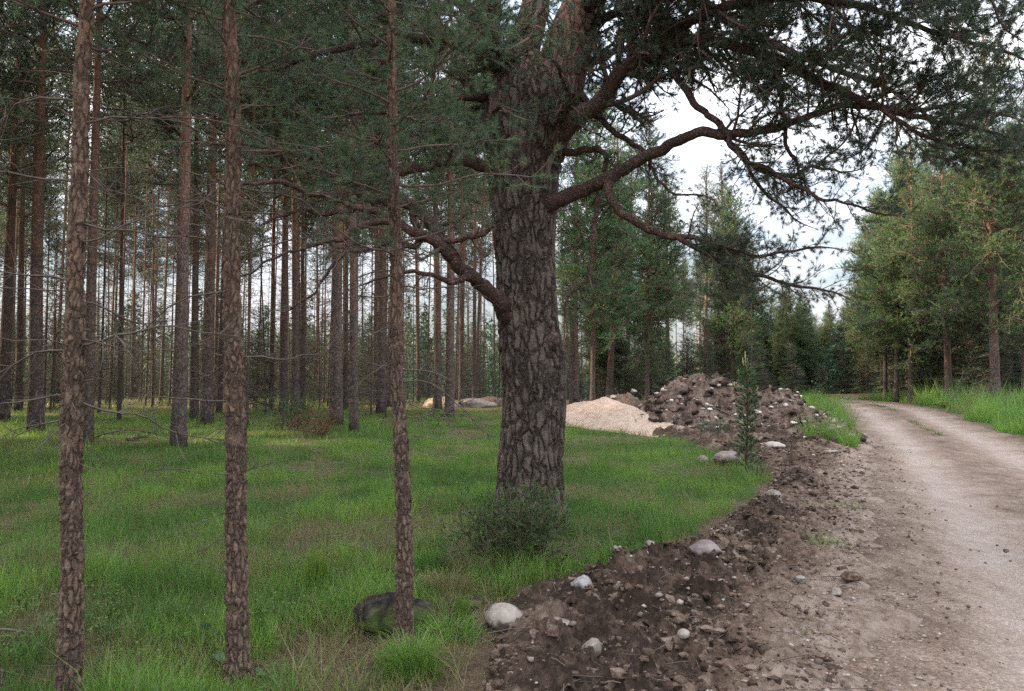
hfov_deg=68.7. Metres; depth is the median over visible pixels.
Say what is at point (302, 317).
pine tree
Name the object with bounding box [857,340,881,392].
spruce tree
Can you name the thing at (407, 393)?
dead tree
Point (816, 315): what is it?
pine tree
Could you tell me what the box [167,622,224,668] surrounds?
broadleaf plant
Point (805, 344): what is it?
spruce tree
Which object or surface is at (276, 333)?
dead tree
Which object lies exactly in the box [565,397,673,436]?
sand heap
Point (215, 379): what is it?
spruce tree
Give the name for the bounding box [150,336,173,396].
spruce tree
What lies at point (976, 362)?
spruce tree
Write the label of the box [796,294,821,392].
pine tree
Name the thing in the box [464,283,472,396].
dead tree
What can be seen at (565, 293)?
pine tree
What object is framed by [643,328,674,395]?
spruce tree
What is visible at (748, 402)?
sapling pine
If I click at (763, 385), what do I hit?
spruce tree
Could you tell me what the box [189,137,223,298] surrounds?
pine tree
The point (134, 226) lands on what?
pine tree
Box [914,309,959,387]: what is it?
spruce tree
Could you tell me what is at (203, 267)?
dead tree
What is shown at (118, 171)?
pine tree
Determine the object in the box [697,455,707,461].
rock
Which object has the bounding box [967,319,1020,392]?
spruce tree
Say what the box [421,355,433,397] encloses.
spruce tree
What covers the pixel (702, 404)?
stick
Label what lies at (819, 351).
spruce tree
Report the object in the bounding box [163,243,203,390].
dead tree
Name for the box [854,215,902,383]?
pine tree
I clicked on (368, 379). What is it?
spruce tree
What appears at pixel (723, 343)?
spruce tree
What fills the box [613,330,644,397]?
spruce tree
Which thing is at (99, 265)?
pine tree
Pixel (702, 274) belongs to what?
pine tree
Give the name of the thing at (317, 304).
dead tree
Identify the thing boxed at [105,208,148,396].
dead tree
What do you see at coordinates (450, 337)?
pine tree
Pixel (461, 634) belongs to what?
grass clump
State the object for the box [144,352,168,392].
spruce tree
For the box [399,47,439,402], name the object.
pine tree
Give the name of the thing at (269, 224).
pine tree
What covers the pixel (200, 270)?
pine tree
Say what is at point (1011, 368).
spruce tree
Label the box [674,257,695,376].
pine tree
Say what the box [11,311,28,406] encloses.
spruce tree
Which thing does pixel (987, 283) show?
pine tree
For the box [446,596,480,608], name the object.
rock
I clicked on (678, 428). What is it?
rock
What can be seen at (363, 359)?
spruce tree
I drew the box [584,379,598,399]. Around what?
spruce tree
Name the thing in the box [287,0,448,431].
pine tree
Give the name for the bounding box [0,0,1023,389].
sky
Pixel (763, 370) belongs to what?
spruce tree
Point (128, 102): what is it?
pine tree
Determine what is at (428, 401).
earth mound
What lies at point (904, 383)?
spruce tree
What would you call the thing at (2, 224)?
pine tree
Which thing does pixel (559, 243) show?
pine tree
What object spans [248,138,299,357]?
pine tree
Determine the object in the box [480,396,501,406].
earth mound
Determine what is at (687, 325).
pine tree
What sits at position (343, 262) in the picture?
pine tree
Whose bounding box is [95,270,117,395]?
dead tree
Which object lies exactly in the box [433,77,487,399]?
pine tree
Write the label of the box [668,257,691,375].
pine tree
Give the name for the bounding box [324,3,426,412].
pine tree
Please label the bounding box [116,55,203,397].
pine tree
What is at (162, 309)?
dead tree
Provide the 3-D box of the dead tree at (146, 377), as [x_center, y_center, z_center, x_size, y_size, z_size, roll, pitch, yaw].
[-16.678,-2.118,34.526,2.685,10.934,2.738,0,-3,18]
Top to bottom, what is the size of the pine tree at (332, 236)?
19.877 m
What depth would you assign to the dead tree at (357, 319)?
34.05 m
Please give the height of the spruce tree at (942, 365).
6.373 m
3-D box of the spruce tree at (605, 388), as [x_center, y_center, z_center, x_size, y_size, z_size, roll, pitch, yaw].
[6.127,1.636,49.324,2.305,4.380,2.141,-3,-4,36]
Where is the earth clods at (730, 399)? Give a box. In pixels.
[636,371,868,443]
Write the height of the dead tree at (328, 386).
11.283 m
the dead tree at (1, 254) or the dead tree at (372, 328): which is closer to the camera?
the dead tree at (372, 328)
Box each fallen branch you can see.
[13,471,58,494]
[94,420,169,442]
[138,457,208,475]
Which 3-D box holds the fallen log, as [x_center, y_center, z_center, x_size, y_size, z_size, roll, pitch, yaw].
[-9.569,2.336,19.107,0.318,0.680,0.979,0,-3,-7]
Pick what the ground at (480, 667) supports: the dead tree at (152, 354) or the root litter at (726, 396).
the dead tree at (152, 354)
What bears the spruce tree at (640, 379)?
on the ground at (480, 667)
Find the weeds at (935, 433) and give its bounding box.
[855,402,944,435]
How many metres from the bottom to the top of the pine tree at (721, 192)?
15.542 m
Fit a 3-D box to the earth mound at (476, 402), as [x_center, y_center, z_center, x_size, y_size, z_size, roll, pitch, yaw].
[-1.655,2.740,33.527,1.999,0.808,1.566,0,-3,0]
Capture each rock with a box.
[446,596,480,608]
[484,602,522,632]
[554,617,569,626]
[571,575,592,587]
[581,638,600,656]
[645,540,654,545]
[675,425,683,430]
[677,628,689,638]
[689,539,722,556]
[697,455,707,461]
[760,441,785,448]
[764,489,781,497]
[793,575,805,582]
[825,450,838,453]
[830,587,841,596]
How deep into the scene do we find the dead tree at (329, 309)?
44.13 m
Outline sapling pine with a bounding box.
[730,354,762,471]
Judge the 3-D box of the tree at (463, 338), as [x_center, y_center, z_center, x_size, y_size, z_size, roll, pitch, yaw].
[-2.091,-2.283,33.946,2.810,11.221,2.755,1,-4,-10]
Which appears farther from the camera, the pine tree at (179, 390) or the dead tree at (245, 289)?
the dead tree at (245, 289)
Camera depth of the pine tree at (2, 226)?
61.07 m
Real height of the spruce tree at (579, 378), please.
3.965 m
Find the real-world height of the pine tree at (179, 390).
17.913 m
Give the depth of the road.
7.31 m
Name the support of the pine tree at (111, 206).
on the ground at (480, 667)
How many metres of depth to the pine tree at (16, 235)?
37.90 m
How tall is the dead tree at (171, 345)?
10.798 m
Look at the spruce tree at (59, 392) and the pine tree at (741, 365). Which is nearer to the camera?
the spruce tree at (59, 392)
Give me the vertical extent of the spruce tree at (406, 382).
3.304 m
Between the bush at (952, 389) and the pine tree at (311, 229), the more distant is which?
the pine tree at (311, 229)
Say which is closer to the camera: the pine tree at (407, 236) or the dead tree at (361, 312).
the dead tree at (361, 312)
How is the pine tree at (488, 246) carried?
on the ground at (480, 667)
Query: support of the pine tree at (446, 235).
on the ground at (480, 667)
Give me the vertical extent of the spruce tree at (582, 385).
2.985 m
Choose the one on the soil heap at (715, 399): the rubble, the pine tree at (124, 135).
the rubble
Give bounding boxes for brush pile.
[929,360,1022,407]
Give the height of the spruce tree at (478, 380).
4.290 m
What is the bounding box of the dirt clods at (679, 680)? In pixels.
[455,432,867,690]
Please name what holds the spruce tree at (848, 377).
on the ground at (480, 667)
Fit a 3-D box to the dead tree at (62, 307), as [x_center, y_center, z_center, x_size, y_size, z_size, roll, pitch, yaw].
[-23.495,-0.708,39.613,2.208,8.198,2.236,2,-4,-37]
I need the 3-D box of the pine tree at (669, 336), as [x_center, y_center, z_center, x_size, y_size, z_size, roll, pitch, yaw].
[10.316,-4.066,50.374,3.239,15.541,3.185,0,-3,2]
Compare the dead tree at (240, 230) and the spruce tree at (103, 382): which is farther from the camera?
the spruce tree at (103, 382)
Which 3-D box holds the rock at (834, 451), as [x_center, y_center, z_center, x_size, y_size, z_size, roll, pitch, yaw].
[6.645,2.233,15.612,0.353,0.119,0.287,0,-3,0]
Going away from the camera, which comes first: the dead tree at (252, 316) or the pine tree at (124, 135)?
the pine tree at (124, 135)
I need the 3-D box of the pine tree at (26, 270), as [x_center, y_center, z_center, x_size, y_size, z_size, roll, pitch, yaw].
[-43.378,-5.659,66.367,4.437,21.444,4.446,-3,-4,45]
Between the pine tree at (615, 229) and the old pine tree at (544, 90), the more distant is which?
the pine tree at (615, 229)
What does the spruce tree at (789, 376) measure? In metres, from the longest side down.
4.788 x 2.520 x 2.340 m
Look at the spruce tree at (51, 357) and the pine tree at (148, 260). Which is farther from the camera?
the pine tree at (148, 260)
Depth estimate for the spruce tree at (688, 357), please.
44.83 m
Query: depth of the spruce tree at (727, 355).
43.96 m
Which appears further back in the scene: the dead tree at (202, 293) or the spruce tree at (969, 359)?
the dead tree at (202, 293)
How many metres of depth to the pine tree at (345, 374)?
29.96 m
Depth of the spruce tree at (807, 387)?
58.74 m
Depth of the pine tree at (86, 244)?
69.12 m
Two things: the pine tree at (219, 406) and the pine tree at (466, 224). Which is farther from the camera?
the pine tree at (466, 224)
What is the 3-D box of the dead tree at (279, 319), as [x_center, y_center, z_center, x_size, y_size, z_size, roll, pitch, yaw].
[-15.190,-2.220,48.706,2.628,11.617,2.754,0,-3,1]
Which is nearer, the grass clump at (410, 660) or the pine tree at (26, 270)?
the grass clump at (410, 660)
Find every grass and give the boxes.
[0,401,779,493]
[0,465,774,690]
[12,390,501,410]
[778,386,866,447]
[857,374,1023,434]
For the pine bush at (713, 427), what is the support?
on the soil heap at (715, 399)
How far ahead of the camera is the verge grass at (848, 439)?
18.85 m
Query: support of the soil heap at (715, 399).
on the ground at (480, 667)
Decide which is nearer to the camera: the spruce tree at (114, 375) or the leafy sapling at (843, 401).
the leafy sapling at (843, 401)
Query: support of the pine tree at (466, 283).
on the ground at (480, 667)
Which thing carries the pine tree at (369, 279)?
on the ground at (480, 667)
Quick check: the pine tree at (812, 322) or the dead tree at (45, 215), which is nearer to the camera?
the dead tree at (45, 215)
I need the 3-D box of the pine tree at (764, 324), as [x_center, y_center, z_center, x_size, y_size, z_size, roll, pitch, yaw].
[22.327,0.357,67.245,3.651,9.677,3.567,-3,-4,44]
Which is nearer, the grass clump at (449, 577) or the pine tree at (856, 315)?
the grass clump at (449, 577)
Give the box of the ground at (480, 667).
[0,393,1023,690]
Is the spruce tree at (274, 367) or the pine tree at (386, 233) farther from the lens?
the spruce tree at (274, 367)
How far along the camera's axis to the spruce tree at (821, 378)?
55.24 m
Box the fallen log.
[125,425,149,440]
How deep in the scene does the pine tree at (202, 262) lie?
71.14 m
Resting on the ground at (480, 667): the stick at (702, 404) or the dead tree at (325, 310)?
the dead tree at (325, 310)
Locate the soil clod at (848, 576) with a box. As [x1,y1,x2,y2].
[840,571,861,582]
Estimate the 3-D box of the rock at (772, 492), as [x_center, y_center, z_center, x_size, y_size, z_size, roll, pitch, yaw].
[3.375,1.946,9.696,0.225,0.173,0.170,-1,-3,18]
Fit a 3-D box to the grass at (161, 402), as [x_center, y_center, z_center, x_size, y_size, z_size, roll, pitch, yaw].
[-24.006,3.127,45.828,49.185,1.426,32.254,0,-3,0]
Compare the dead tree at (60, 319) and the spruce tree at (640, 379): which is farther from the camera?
the spruce tree at (640, 379)
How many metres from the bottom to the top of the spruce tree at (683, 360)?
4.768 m
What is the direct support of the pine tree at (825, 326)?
on the ground at (480, 667)
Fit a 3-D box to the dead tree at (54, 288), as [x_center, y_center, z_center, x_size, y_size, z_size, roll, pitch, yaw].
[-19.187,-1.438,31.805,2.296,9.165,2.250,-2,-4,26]
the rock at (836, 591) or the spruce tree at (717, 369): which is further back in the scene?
the spruce tree at (717, 369)
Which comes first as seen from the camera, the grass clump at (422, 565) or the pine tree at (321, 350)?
the grass clump at (422, 565)
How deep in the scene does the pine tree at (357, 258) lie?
52.21 m
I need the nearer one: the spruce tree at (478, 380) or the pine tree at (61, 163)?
the pine tree at (61, 163)
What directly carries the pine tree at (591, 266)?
on the ground at (480, 667)
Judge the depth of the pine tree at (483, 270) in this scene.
64.26 m
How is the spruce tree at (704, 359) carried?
on the ground at (480, 667)
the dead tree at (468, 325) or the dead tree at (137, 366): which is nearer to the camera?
the dead tree at (137, 366)
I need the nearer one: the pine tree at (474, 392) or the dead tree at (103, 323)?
the dead tree at (103, 323)
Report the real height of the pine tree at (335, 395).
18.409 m
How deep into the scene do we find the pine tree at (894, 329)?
40.05 m
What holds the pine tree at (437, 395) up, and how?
on the ground at (480, 667)
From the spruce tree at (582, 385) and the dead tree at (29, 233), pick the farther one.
the spruce tree at (582, 385)
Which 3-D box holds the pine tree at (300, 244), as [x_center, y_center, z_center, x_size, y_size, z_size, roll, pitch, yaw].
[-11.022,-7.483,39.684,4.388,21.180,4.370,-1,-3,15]
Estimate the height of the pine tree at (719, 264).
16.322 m
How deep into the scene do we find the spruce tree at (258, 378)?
30.14 m
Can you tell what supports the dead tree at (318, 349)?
on the ground at (480, 667)
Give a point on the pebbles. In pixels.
(818, 661)
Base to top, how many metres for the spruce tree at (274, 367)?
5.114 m
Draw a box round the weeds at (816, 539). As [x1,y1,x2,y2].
[479,467,868,652]
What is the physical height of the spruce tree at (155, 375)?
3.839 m
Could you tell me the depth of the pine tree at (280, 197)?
49.89 m
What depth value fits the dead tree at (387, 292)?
39.95 m
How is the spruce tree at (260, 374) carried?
on the ground at (480, 667)
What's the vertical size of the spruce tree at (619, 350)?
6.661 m
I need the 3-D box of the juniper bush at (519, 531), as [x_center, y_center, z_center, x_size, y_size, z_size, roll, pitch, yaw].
[0.091,1.537,6.412,1.449,0.924,1.111,0,-3,0]
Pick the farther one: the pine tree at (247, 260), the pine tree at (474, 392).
the pine tree at (247, 260)
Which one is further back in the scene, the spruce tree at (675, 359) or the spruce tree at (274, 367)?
the spruce tree at (274, 367)
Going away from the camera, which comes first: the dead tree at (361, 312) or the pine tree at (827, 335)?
the dead tree at (361, 312)
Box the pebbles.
[497,418,1023,690]
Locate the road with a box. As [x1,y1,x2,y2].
[830,399,1023,690]
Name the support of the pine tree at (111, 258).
on the ground at (480, 667)
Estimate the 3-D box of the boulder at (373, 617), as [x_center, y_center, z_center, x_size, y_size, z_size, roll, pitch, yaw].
[-0.766,1.732,4.778,0.523,0.254,0.377,-1,-3,24]
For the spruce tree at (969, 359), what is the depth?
38.70 m
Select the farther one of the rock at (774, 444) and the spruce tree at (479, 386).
the spruce tree at (479, 386)
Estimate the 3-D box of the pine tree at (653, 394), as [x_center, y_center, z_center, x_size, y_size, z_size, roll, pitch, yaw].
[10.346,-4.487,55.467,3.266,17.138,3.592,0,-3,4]
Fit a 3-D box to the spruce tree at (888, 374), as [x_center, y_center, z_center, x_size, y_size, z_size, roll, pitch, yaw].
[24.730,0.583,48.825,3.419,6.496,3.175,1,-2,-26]
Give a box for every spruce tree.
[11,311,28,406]
[25,334,51,397]
[25,353,51,400]
[43,318,57,397]
[46,315,64,393]
[46,346,63,408]
[84,299,116,399]
[95,361,113,401]
[102,363,126,403]
[107,355,124,398]
[114,351,130,398]
[116,337,151,399]
[142,345,167,398]
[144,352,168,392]
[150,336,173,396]
[187,348,201,393]
[214,329,245,407]
[223,307,259,397]
[243,306,278,409]
[244,327,278,408]
[249,348,268,394]
[263,325,291,393]
[263,342,278,395]
[275,355,306,398]
[279,303,325,401]
[305,342,326,397]
[348,320,376,399]
[358,325,388,406]
[403,355,412,399]
[415,373,425,397]
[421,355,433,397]
[458,361,471,398]
[465,341,494,397]
[465,345,487,396]
[468,354,489,397]
[560,331,579,398]
[568,356,588,397]
[570,272,622,385]
[578,367,585,398]
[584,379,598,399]
[586,346,615,399]
[588,295,630,385]
[597,344,614,398]
[600,305,631,394]
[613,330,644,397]
[615,333,651,400]
[623,351,656,399]
[626,365,643,396]
[631,275,673,394]
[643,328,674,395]
[651,341,679,391]
[671,328,702,377]
[672,335,698,377]
[686,311,722,375]
[695,328,717,373]
[697,298,737,378]
[700,326,726,375]
[711,349,729,377]
[713,333,741,381]
[719,350,742,384]
[736,318,765,385]
[755,352,773,387]
[757,363,771,391]
[767,372,779,386]
[778,357,799,391]
[779,341,806,394]
[785,304,818,393]
[795,369,810,393]
[801,358,821,394]
[804,345,826,393]
[807,338,827,380]
[811,363,833,395]
[829,340,857,393]
[831,349,856,392]
[832,331,865,393]
[850,352,872,392]
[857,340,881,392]
[868,338,907,394]
[887,309,934,395]
[902,337,943,392]
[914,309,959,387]
[918,341,960,390]
[920,292,982,394]
[925,326,971,394]
[943,314,1000,393]
[956,333,1004,388]
[961,293,1019,391]
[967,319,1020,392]
[1000,335,1020,391]
[1000,337,1019,392]
[1005,347,1020,390]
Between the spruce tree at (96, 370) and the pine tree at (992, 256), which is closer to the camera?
the pine tree at (992, 256)
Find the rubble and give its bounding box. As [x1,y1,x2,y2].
[638,373,870,442]
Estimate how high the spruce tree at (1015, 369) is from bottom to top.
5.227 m
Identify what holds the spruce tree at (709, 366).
on the ground at (480, 667)
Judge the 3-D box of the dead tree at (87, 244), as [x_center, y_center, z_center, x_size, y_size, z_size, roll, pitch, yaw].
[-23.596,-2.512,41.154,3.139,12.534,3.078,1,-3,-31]
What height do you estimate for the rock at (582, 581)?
0.116 m
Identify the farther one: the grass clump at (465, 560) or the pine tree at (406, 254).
the pine tree at (406, 254)
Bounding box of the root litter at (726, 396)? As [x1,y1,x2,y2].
[632,369,850,430]
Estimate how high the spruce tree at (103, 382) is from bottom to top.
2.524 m
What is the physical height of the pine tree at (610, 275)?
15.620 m
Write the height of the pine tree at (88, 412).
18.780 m
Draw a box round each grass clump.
[298,542,335,593]
[368,617,460,687]
[413,546,453,580]
[415,610,492,648]
[416,561,487,596]
[432,541,512,581]
[451,591,472,626]
[492,570,514,599]
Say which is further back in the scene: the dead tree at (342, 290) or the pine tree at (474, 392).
the dead tree at (342, 290)
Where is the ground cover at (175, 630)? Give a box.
[0,450,745,690]
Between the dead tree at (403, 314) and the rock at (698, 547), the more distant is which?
the dead tree at (403, 314)
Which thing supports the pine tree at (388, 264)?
on the ground at (480, 667)
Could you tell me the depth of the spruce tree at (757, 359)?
63.98 m
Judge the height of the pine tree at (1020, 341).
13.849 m
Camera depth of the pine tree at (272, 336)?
30.02 m
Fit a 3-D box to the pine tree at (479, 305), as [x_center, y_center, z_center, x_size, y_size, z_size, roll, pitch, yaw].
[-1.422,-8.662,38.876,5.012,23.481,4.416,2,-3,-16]
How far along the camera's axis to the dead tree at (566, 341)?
54.83 m
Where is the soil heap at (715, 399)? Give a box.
[606,372,867,444]
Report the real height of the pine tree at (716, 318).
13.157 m
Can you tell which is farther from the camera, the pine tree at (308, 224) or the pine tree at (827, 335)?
the pine tree at (827, 335)
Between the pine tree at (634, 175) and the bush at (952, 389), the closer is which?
the bush at (952, 389)
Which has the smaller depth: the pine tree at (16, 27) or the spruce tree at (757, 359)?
the pine tree at (16, 27)
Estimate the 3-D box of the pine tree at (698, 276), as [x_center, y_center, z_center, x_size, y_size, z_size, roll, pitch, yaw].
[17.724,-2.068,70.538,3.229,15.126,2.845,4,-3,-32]
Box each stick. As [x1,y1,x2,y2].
[0,619,33,633]
[701,403,737,414]
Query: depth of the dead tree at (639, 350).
44.99 m
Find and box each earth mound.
[423,397,459,407]
[457,398,496,407]
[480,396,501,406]
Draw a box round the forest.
[0,280,985,399]
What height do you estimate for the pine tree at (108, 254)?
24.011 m
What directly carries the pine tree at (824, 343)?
on the ground at (480, 667)
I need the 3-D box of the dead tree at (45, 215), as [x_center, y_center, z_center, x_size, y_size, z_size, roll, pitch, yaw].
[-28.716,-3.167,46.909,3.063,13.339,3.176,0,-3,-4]
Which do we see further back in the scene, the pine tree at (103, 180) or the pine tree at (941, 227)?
the pine tree at (103, 180)
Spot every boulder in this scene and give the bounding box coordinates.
[353,592,437,637]
[713,451,741,465]
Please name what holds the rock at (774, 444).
on the soil at (728, 436)
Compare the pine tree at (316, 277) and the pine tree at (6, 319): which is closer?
the pine tree at (6, 319)
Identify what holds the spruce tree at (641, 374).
on the ground at (480, 667)
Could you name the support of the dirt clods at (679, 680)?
on the ground at (480, 667)
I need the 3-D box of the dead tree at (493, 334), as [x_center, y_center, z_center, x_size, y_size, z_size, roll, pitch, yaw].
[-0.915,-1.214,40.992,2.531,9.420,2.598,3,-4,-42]
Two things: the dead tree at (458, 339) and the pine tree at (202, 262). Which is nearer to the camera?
the dead tree at (458, 339)
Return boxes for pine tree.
[0,0,55,53]
[0,0,72,422]
[0,0,171,432]
[0,0,320,690]
[0,2,65,385]
[0,17,90,410]
[0,47,30,335]
[0,155,30,278]
[0,162,30,281]
[0,176,17,263]
[4,117,70,328]
[11,12,72,370]
[14,0,181,444]
[16,179,50,387]
[21,0,377,685]
[26,11,111,403]
[26,172,68,345]
[27,0,193,419]
[44,173,86,289]
[60,183,107,280]
[65,0,281,448]
[86,110,136,379]
[86,124,129,360]
[86,176,119,350]
[88,58,149,397]
[88,91,155,400]
[90,1,169,369]
[97,203,138,300]
[99,60,167,392]
[99,141,151,380]
[103,71,164,399]
[103,103,159,397]
[104,1,255,421]
[106,2,178,401]
[111,217,159,394]
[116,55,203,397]
[122,0,300,425]
[125,5,203,403]
[127,192,172,373]
[130,198,175,395]
[150,0,301,412]
[152,111,206,337]
[154,115,221,397]
[155,192,203,356]
[155,193,205,369]
[158,0,1023,514]
[174,151,216,397]
[176,209,204,328]
[178,14,260,406]
[182,0,315,427]
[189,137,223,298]
[199,196,220,336]
[205,161,267,238]
[215,180,254,266]
[217,0,335,416]
[220,0,564,644]
[220,226,257,314]
[221,124,277,324]
[221,178,271,332]
[222,8,322,409]
[239,1,333,414]
[242,172,281,373]
[247,2,357,409]
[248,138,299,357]
[257,190,307,326]
[266,0,414,425]
[272,89,327,360]
[272,186,332,392]
[276,57,323,364]
[280,190,332,347]
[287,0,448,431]
[296,6,404,410]
[299,131,333,395]
[307,169,333,396]
[320,171,360,327]
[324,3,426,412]
[328,120,370,346]
[330,181,365,332]
[333,186,374,399]
[342,200,371,331]
[348,147,411,362]
[359,12,407,403]
[360,2,420,365]
[365,4,423,406]
[365,177,411,335]
[386,0,484,410]
[398,0,487,415]
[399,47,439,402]
[400,178,425,373]
[402,147,455,398]
[402,174,431,374]
[420,176,464,375]
[425,8,485,399]
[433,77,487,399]
[439,156,488,363]
[440,151,490,374]
[445,203,487,396]
[446,0,506,397]
[449,0,512,397]
[465,175,494,397]
[467,177,494,395]
[470,155,500,396]
[554,76,655,400]
[555,181,580,399]
[555,210,586,393]
[556,248,569,339]
[557,85,606,403]
[559,286,569,332]
[568,155,612,397]
[591,120,632,396]
[597,107,702,399]
[597,217,627,379]
[598,168,634,394]
[600,160,639,303]
[619,133,652,391]
[634,175,664,395]
[642,172,689,385]
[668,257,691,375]
[674,255,699,375]
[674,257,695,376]
[674,270,696,337]
[685,160,724,372]
[685,235,704,343]
[686,253,709,369]
[687,265,704,369]
[689,182,787,381]
[695,233,719,369]
[697,225,718,349]
[698,162,746,378]
[708,186,748,378]
[730,291,766,384]
[754,303,778,380]
[758,300,782,384]
[763,287,798,383]
[767,285,812,388]
[771,291,814,391]
[792,289,821,390]
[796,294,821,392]
[812,314,822,345]
[814,304,840,392]
[816,324,836,391]
[818,311,839,385]
[823,306,851,382]
[831,147,951,401]
[833,213,879,393]
[836,187,918,400]
[838,184,900,391]
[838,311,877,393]
[848,339,879,381]
[852,120,959,402]
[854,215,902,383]
[864,164,947,384]
[868,169,936,391]
[878,123,998,393]
[887,282,958,388]
[908,161,964,386]
[914,17,1023,401]
[937,157,1006,388]
[949,107,1023,392]
[952,148,1023,352]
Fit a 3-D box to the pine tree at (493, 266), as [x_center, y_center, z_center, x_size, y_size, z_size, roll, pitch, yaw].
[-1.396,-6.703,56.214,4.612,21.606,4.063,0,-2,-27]
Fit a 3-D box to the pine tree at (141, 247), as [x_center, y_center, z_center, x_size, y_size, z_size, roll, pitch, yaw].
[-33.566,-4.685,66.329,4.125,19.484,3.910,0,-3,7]
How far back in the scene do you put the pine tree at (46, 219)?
57.37 m
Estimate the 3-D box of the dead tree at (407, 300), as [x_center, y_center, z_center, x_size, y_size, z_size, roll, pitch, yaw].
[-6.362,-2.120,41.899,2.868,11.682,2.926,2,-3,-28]
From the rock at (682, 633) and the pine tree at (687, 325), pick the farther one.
the pine tree at (687, 325)
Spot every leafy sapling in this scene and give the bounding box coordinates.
[804,397,819,409]
[809,375,825,403]
[832,390,853,407]
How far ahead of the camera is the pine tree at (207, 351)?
23.03 m
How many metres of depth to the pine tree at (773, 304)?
66.53 m
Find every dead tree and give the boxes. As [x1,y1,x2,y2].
[0,180,6,301]
[0,229,13,321]
[0,244,17,323]
[11,226,52,403]
[12,174,67,412]
[15,250,58,393]
[20,194,63,409]
[27,236,66,410]
[28,192,66,400]
[43,207,67,406]
[45,258,66,394]
[47,256,65,403]
[55,194,113,388]
[84,105,158,414]
[84,209,117,399]
[85,225,108,400]
[86,203,126,404]
[94,242,132,408]
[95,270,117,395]
[104,295,126,395]
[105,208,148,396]
[116,115,190,407]
[125,265,154,399]
[126,186,176,406]
[136,246,173,402]
[140,257,171,390]
[149,249,175,395]
[150,191,201,404]
[159,173,222,411]
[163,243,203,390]
[187,278,203,381]
[188,241,221,383]
[199,215,224,386]
[219,214,259,370]
[240,139,301,413]
[241,268,258,394]
[242,290,260,389]
[248,246,276,392]
[257,246,280,395]
[261,232,291,397]
[264,220,306,395]
[267,266,290,380]
[268,214,328,408]
[274,280,290,393]
[298,175,332,408]
[304,227,331,397]
[305,186,357,406]
[305,223,342,402]
[305,248,331,406]
[307,245,331,400]
[309,189,358,399]
[309,216,348,386]
[317,198,349,384]
[343,263,368,405]
[344,100,406,413]
[346,106,410,406]
[349,269,372,396]
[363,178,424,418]
[363,228,410,377]
[365,206,407,362]
[386,212,420,403]
[386,257,421,385]
[387,210,418,399]
[387,264,415,386]
[402,268,431,401]
[402,287,421,400]
[411,266,433,398]
[424,255,445,395]
[426,228,467,390]
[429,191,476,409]
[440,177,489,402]
[441,246,470,398]
[442,283,471,398]
[454,218,494,396]
[454,282,482,395]
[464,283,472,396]
[467,268,498,396]
[482,244,502,397]
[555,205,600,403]
[558,277,570,399]
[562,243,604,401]
[631,301,651,396]
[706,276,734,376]
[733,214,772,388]
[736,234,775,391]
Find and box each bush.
[254,386,328,430]
[275,406,340,439]
[438,469,606,574]
[509,474,575,540]
[692,413,743,432]
[747,460,774,476]
[935,379,968,398]
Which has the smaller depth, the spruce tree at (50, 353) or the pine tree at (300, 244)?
the pine tree at (300, 244)
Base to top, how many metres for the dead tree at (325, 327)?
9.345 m
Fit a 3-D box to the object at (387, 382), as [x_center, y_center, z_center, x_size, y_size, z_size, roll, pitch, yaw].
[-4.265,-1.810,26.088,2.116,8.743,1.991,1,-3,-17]
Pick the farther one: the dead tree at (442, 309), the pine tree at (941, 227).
the dead tree at (442, 309)
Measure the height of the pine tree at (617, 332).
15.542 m
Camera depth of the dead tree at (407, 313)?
37.43 m
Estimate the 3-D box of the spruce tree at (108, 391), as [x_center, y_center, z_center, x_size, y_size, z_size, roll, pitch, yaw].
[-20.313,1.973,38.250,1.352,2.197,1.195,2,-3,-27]
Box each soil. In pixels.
[483,503,922,690]
[652,405,893,517]
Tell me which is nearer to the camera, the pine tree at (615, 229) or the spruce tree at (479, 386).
the pine tree at (615, 229)
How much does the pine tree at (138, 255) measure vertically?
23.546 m
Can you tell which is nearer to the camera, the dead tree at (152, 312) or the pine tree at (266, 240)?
the dead tree at (152, 312)
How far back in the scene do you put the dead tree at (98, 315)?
41.11 m
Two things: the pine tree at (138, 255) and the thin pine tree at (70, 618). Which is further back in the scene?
the pine tree at (138, 255)
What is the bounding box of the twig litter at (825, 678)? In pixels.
[0,451,888,690]
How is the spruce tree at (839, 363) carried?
on the ground at (480, 667)
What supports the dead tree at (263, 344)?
on the ground at (480, 667)
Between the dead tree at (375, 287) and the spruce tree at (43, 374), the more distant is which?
the spruce tree at (43, 374)
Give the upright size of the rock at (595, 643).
0.102 m
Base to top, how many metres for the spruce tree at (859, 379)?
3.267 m
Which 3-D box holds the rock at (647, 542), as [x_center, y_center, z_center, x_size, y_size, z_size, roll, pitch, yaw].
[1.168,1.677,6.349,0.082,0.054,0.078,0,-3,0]
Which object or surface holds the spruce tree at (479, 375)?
on the ground at (480, 667)
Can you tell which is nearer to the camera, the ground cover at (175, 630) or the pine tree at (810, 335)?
the ground cover at (175, 630)
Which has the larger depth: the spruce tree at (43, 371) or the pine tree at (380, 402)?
the spruce tree at (43, 371)
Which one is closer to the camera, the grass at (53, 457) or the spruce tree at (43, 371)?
the grass at (53, 457)
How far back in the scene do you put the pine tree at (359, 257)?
63.31 m
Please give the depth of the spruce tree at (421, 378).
56.15 m

